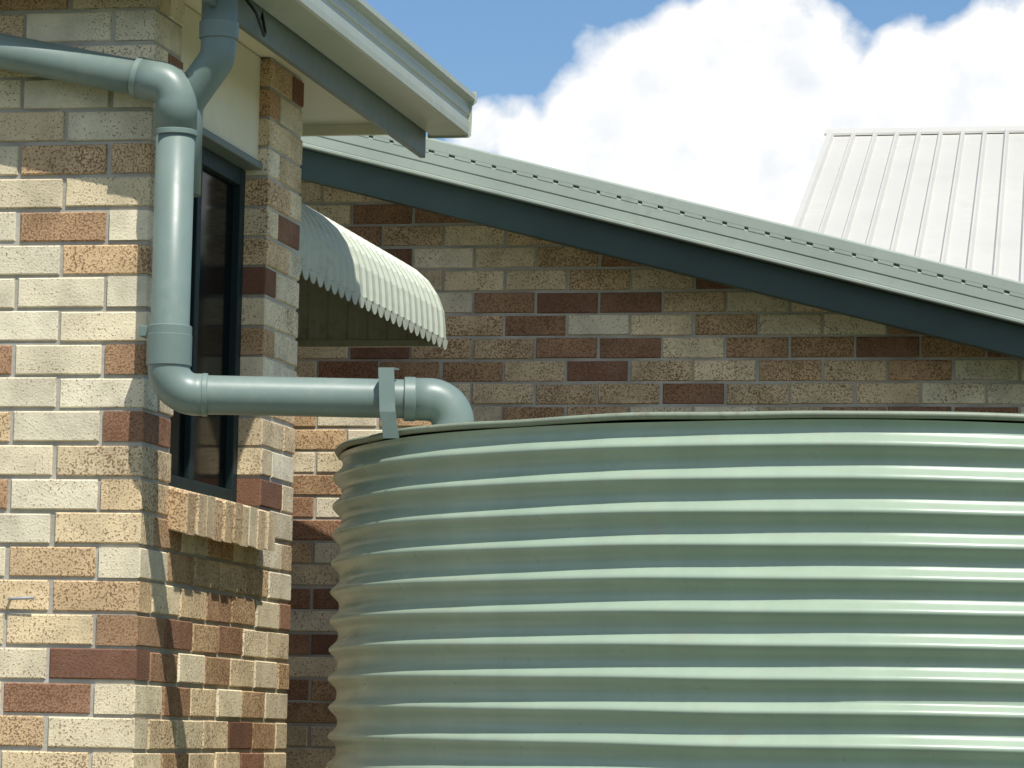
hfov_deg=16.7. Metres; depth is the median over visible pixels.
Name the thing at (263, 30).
electric cable
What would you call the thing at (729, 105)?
sky
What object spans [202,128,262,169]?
window head trim
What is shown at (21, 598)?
wall hook
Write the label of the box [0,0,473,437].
downpipe
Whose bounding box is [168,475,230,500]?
window frame bottom
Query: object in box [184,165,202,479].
window mullion
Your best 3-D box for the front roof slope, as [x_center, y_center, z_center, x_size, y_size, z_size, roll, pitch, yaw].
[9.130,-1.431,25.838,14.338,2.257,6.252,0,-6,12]
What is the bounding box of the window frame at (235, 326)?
[225,168,245,501]
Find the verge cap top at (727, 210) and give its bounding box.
[426,137,1023,282]
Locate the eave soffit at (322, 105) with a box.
[185,0,371,124]
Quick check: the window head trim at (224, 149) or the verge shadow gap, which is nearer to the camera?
the window head trim at (224, 149)
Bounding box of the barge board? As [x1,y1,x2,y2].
[300,149,1023,358]
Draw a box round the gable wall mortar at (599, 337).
[285,181,1023,748]
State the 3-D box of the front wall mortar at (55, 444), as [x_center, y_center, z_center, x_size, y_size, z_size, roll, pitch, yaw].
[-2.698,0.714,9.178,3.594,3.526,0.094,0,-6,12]
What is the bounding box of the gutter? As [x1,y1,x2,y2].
[252,0,474,135]
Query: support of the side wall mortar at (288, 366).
attached to the side wall bricks at (128, 562)
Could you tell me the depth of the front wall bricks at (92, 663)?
8.87 m
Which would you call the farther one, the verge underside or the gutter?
the verge underside
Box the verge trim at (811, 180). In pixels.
[792,130,830,226]
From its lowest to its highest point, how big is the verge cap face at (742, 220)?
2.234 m
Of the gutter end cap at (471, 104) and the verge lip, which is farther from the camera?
the verge lip
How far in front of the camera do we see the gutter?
10.02 m
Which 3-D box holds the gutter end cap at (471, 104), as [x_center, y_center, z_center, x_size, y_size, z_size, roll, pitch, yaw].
[-0.189,-0.854,11.056,0.157,0.147,0.005,0,-6,12]
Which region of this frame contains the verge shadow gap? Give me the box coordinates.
[369,135,1009,293]
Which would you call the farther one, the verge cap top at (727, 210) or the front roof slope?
the front roof slope
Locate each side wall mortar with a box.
[151,15,181,518]
[237,58,301,544]
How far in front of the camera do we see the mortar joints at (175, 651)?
9.45 m
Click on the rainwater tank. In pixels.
(794, 589)
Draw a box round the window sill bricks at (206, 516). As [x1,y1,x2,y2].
[166,486,275,551]
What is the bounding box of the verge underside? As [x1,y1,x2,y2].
[302,147,1023,325]
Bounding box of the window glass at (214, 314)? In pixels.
[169,169,233,487]
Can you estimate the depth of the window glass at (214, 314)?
9.72 m
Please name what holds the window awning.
attached to the recess
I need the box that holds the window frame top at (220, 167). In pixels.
[202,146,240,184]
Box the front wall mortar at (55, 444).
[0,0,165,767]
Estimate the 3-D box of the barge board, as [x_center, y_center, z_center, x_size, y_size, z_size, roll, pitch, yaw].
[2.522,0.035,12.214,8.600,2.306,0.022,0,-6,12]
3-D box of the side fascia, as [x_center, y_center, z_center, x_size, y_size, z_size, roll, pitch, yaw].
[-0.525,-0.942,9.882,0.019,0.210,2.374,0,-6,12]
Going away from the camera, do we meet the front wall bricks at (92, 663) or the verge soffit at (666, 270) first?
the front wall bricks at (92, 663)
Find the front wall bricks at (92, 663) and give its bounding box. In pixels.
[0,0,169,767]
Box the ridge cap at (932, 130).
[824,126,1023,135]
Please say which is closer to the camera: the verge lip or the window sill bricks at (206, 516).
the window sill bricks at (206, 516)
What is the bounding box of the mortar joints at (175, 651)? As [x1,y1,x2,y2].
[144,516,289,752]
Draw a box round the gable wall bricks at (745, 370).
[285,180,1023,767]
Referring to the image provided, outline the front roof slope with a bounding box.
[796,128,1023,281]
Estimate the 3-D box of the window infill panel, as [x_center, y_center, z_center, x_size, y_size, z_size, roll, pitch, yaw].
[-0.837,-0.828,9.578,0.055,0.303,0.836,0,-6,12]
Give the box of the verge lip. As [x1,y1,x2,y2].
[303,143,1023,324]
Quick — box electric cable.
[245,0,266,36]
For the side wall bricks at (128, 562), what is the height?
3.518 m
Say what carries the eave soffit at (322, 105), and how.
on the front wall mortar at (55, 444)
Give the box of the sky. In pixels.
[365,0,1023,225]
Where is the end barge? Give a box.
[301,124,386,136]
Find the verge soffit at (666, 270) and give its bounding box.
[301,179,1023,359]
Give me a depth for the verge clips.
12.59 m
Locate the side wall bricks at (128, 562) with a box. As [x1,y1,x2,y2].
[92,0,303,767]
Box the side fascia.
[201,0,425,157]
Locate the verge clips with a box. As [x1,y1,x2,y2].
[364,135,1023,297]
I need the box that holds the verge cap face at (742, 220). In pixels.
[370,135,1023,294]
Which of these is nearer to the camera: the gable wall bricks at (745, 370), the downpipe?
the downpipe
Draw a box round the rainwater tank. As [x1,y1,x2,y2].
[327,411,1023,767]
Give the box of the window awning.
[295,203,447,349]
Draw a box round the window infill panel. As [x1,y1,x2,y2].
[181,5,260,159]
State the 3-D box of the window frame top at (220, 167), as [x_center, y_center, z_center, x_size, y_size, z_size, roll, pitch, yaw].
[-0.868,-0.629,9.563,0.037,0.050,0.748,0,-6,12]
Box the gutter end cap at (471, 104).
[428,92,476,137]
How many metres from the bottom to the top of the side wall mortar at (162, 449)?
1.380 m
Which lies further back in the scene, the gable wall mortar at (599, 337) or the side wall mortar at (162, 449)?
the gable wall mortar at (599, 337)
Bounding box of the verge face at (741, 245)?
[301,136,1023,319]
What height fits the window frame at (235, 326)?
0.965 m
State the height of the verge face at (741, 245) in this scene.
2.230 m
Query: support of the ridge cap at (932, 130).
on the rear roof slope
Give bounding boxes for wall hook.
[8,596,34,599]

